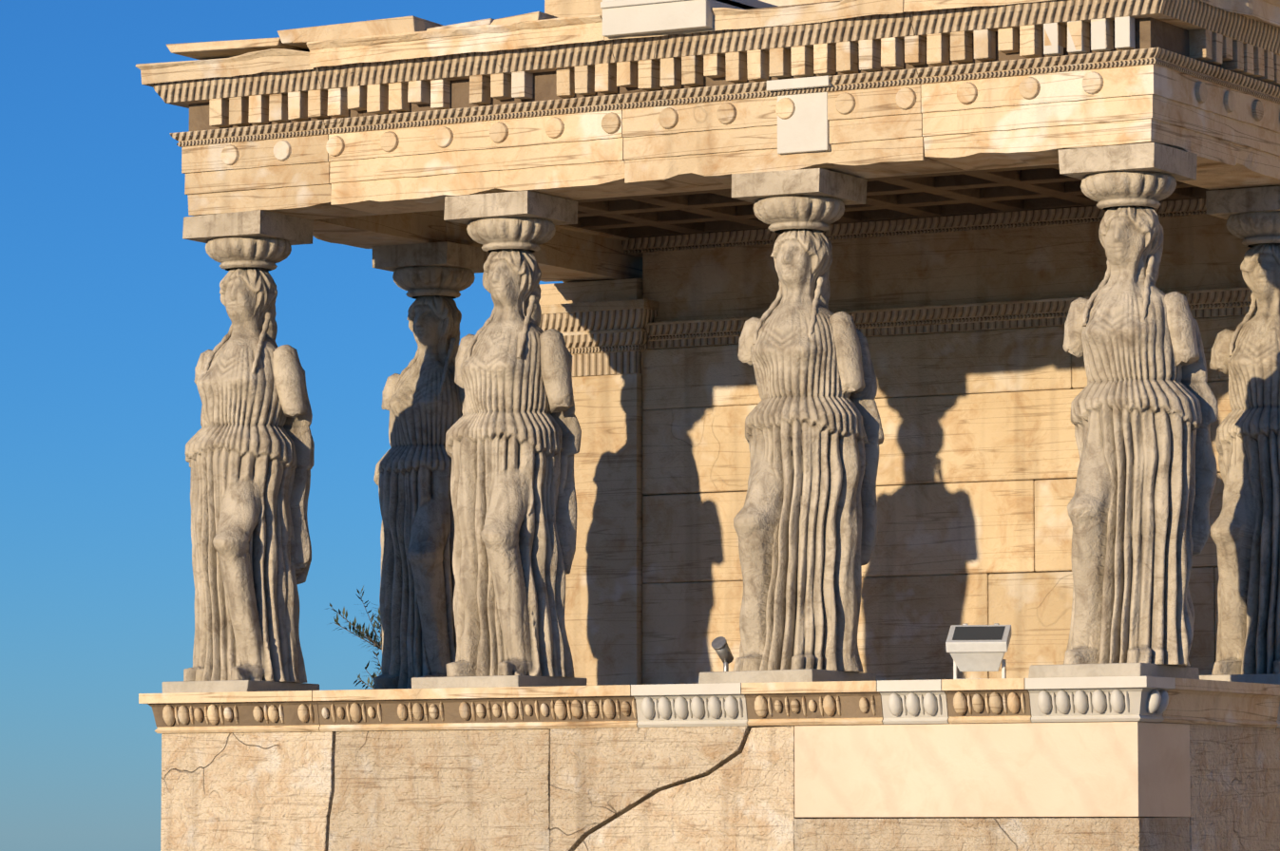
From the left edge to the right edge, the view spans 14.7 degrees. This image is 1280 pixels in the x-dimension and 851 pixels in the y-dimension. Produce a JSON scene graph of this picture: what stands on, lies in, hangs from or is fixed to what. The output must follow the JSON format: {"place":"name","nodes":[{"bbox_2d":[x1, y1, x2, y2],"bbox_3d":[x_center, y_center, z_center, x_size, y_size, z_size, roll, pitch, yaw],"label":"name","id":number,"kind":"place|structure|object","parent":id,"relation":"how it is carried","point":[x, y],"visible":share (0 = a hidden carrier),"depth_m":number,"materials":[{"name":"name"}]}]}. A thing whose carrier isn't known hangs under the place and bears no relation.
{"place":"outdoors","nodes":[
{"label":"outdoors","id":0,"kind":"place"},
{"bbox_2d":[0,0,563,850],"label":"sky","id":1,"kind":"structure","parent":0,"point":[108,315],"materials":[{"name":"blue"}]},
{"bbox_2d":[324,586,382,689],"bbox_3d":[-0.818,2.352,31.148,2.001,3.933,2.354,-3,-5,30],"label":"olive tree","id":2,"kind":"object","parent":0,"point":[376,643],"visible":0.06,"depth_m":30.63,"materials":[{"name":"green plant"}]},
{"bbox_2d":[160,724,1279,850],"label":"podium blocks","id":3,"kind":"structure","parent":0,"point":[697,789],"depth_m":22.63,"materials":[{"name":"beige stone"}]},
{"bbox_2d":[794,722,1190,818],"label":"replacement stone block","id":4,"kind":"structure","parent":3,"relation":"in","point":[1091,770],"depth_m":21.62,"materials":[{"name":"beige stone"}]},
{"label":"plateau","id":5,"kind":"structure","parent":0,"visible":0},
{"bbox_2d":[538,278,658,686],"bbox_3d":[-0.174,1.487,27.059,0.832,4.528,0.656,-3,-5,30],"label":"pilaster","id":6,"kind":"object","parent":5,"relation":"on","point":[600,325],"visible":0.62,"depth_m":26.90,"materials":[{"name":"stone"}]},
{"bbox_2d":[445,220,642,283],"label":"ceiling beam","id":7,"kind":"structure","parent":6,"relation":"on","point":[565,254],"depth_m":26.66,"materials":[{"name":"stone"}]},
{"bbox_2d":[544,0,1254,685],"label":"back wall","id":8,"kind":"structure","parent":5,"relation":"on","point":[978,466],"depth_m":25.98,"materials":[{"name":"stone"}]},
{"bbox_2d":[189,0,1221,238],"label":"ceiling","id":9,"kind":"structure","parent":8,"relation":"attached to","point":[930,196],"depth_m":25.25,"materials":[{"name":"brown stone"}]},
{"bbox_2d":[209,19,1279,165],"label":"dentils","id":10,"kind":"object","parent":9,"relation":"attached to","point":[1231,54],"visible":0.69,"depth_m":22.70,"materials":[{"name":"stone"}]},
{"bbox_2d":[621,198,1257,349],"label":"wall moldings","id":11,"kind":"structure","parent":8,"relation":"attached to","point":[1018,315],"depth_m":26.00,"materials":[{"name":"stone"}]},
{"bbox_3d":[0.819,2.616,23.849,5.970,1.750,4.020,-3,-5,30],"label":"podium","id":12,"kind":"object","parent":5,"relation":"on","visible":0},
{"bbox_2d":[138,690,320,733],"bbox_3d":[-1.024,1.491,25.180,0.998,0.190,3.748,-3,-5,30],"label":"crown","id":13,"kind":"object","parent":12,"relation":"on","point":[241,712],"visible":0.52,"depth_m":23.58,"materials":[{"name":"stone"}]},
{"bbox_2d":[312,685,638,731],"bbox_3d":[-0.680,1.317,23.064,1.730,0.190,0.428,-3,-5,30],"label":"crown","id":14,"kind":"object","parent":12,"relation":"on","point":[558,707],"visible":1,"depth_m":22.89,"materials":[{"name":"stone"}]},
{"bbox_2d":[630,683,752,727],"bbox_3d":[0.311,1.270,22.487,0.566,0.190,0.428,-3,-5,30],"label":"crown","id":15,"kind":"object","parent":12,"relation":"on","point":[696,705],"visible":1,"depth_m":22.32,"materials":[{"name":"stone"}]},
{"bbox_2d":[741,681,883,726],"bbox_3d":[0.851,1.244,22.173,0.676,0.190,0.428,-3,-5,30],"label":"crown","id":16,"kind":"object","parent":12,"relation":"on","point":[782,704],"visible":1,"depth_m":22.02,"materials":[{"name":"stone"}]},
{"bbox_2d":[877,679,949,725],"bbox_3d":[1.283,1.223,21.921,0.316,0.190,0.428,-3,-5,30],"label":"crown","id":17,"kind":"object","parent":12,"relation":"on","point":[907,702],"visible":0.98,"depth_m":21.75,"materials":[{"name":"stone"}]},
{"bbox_2d":[941,678,1031,724],"bbox_3d":[1.594,1.208,21.741,0.396,0.190,0.428,-3,-5,30],"label":"crown","id":18,"kind":"object","parent":12,"relation":"on","point":[987,701],"visible":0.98,"depth_m":21.58,"materials":[{"name":"stone"}]},
{"bbox_2d":[945,623,1012,679],"bbox_3d":[1.498,1.002,21.977,0.270,0.261,0.211,-1,-5,10],"label":"floodlight box","id":19,"kind":"object","parent":18,"relation":"on","point":[977,648],"visible":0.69,"depth_m":21.93,"materials":[{"name":"white metal"}]},
{"bbox_2d":[1024,676,1175,723],"bbox_3d":[2.016,1.188,21.495,0.574,0.190,0.428,-3,-5,30],"label":"crown","id":20,"kind":"object","parent":12,"relation":"on","point":[1103,699],"visible":1,"depth_m":21.33,"materials":[{"name":"stone"}]},
{"bbox_2d":[1157,678,1279,727],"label":"crown","id":21,"kind":"object","parent":12,"relation":"on","point":[1212,702],"visible":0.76,"depth_m":21.95,"materials":[{"name":"stone"}]},
{"bbox_2d":[1276,703,1279,727],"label":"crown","id":22,"kind":"object","parent":12,"relation":"on","point":[1278,720],"visible":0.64,"depth_m":22.54,"materials":[{"name":"stone"}]},
{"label":"podium floor","id":23,"kind":"structure","parent":0,"visible":0},
{"bbox_2d":[162,663,1279,693],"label":"statue plinths","id":24,"kind":"object","parent":23,"relation":"on","point":[1035,672],"visible":0.65,"depth_m":22.68,"materials":[{"name":"stone"}]},
{"bbox_2d":[182,210,314,683],"bbox_3d":[-1.940,0.116,24.181,0.669,2.269,0.617,-3,-5,30],"label":"caryatid statue","id":25,"kind":"object","parent":24,"relation":"on","point":[250,451],"visible":1,"depth_m":24.06,"materials":[{"name":"stone"}]},
{"bbox_2d":[135,48,445,248],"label":"entablature block","id":26,"kind":"structure","parent":25,"relation":"on","point":[257,175],"depth_m":24.06,"materials":[{"name":"stone"}]},
{"bbox_2d":[166,11,558,59],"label":"roof slabs","id":27,"kind":"structure","parent":26,"relation":"on","point":[296,39],"depth_m":23.69,"materials":[{"name":"beige stone"}]},
{"bbox_2d":[372,241,490,688],"bbox_3d":[-1.087,0.217,25.438,0.667,2.272,0.612,-3,-5,30],"label":"caryatid statue","id":28,"kind":"object","parent":24,"relation":"on","point":[423,396],"visible":0.83,"depth_m":25.31,"materials":[{"name":"stone"}]},
{"bbox_2d":[443,191,581,677],"bbox_3d":[-0.634,0.054,23.431,0.675,2.268,0.594,-3,-5,30],"label":"caryatid statue","id":29,"kind":"object","parent":24,"relation":"on","point":[513,435],"visible":0.98,"depth_m":23.30,"materials":[{"name":"stone"}]},
{"bbox_2d":[306,14,668,214],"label":"entablature block","id":30,"kind":"structure","parent":29,"relation":"on","point":[418,169],"depth_m":23.37,"materials":[{"name":"stone"}]},
{"bbox_2d":[731,168,884,672],"bbox_3d":[0.720,-0.012,22.633,0.670,2.270,0.605,-3,-5,30],"label":"caryatid statue","id":31,"kind":"object","parent":24,"relation":"on","point":[805,523],"visible":0.98,"depth_m":22.48,"materials":[{"name":"stone"}]},
{"bbox_2d":[600,0,965,192],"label":"entablature block","id":32,"kind":"structure","parent":31,"relation":"on","point":[877,132],"depth_m":22.60,"materials":[{"name":"stone"}]},
{"bbox_2d":[600,0,1135,154],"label":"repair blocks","id":33,"kind":"structure","parent":32,"relation":"on","point":[804,128],"depth_m":22.54,"materials":[{"name":"stone"}]},
{"bbox_2d":[1058,142,1218,667],"bbox_3d":[2.148,-0.079,21.814,0.667,2.268,0.592,-3,-5,30],"label":"caryatid statue","id":34,"kind":"object","parent":24,"relation":"on","point":[1144,410],"visible":1,"depth_m":21.66,"materials":[{"name":"stone"}]},
{"bbox_2d":[903,0,1279,188],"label":"entablature block","id":35,"kind":"structure","parent":34,"relation":"on","point":[1144,95],"depth_m":22.00,"materials":[{"name":"stone"}]},
{"bbox_2d":[1205,186,1279,675],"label":"caryatid statue","id":36,"kind":"object","parent":24,"relation":"on","point":[1245,526],"visible":1,"depth_m":23.05,"materials":[{"name":"stone"}]},
{"bbox_2d":[1204,182,1279,191],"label":"molding","id":37,"kind":"structure","parent":36,"relation":"on","point":[1244,186],"depth_m":23.16,"materials":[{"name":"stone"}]},
{"bbox_2d":[711,636,733,671],"bbox_3d":[0.383,1.090,22.898,0.072,0.235,0.130,-3,-5,30],"label":"spotlight","id":38,"kind":"object","parent":23,"relation":"on","point":[720,647],"visible":0.67,"depth_m":22.88,"materials":[{"name":"metal"}]}
]}

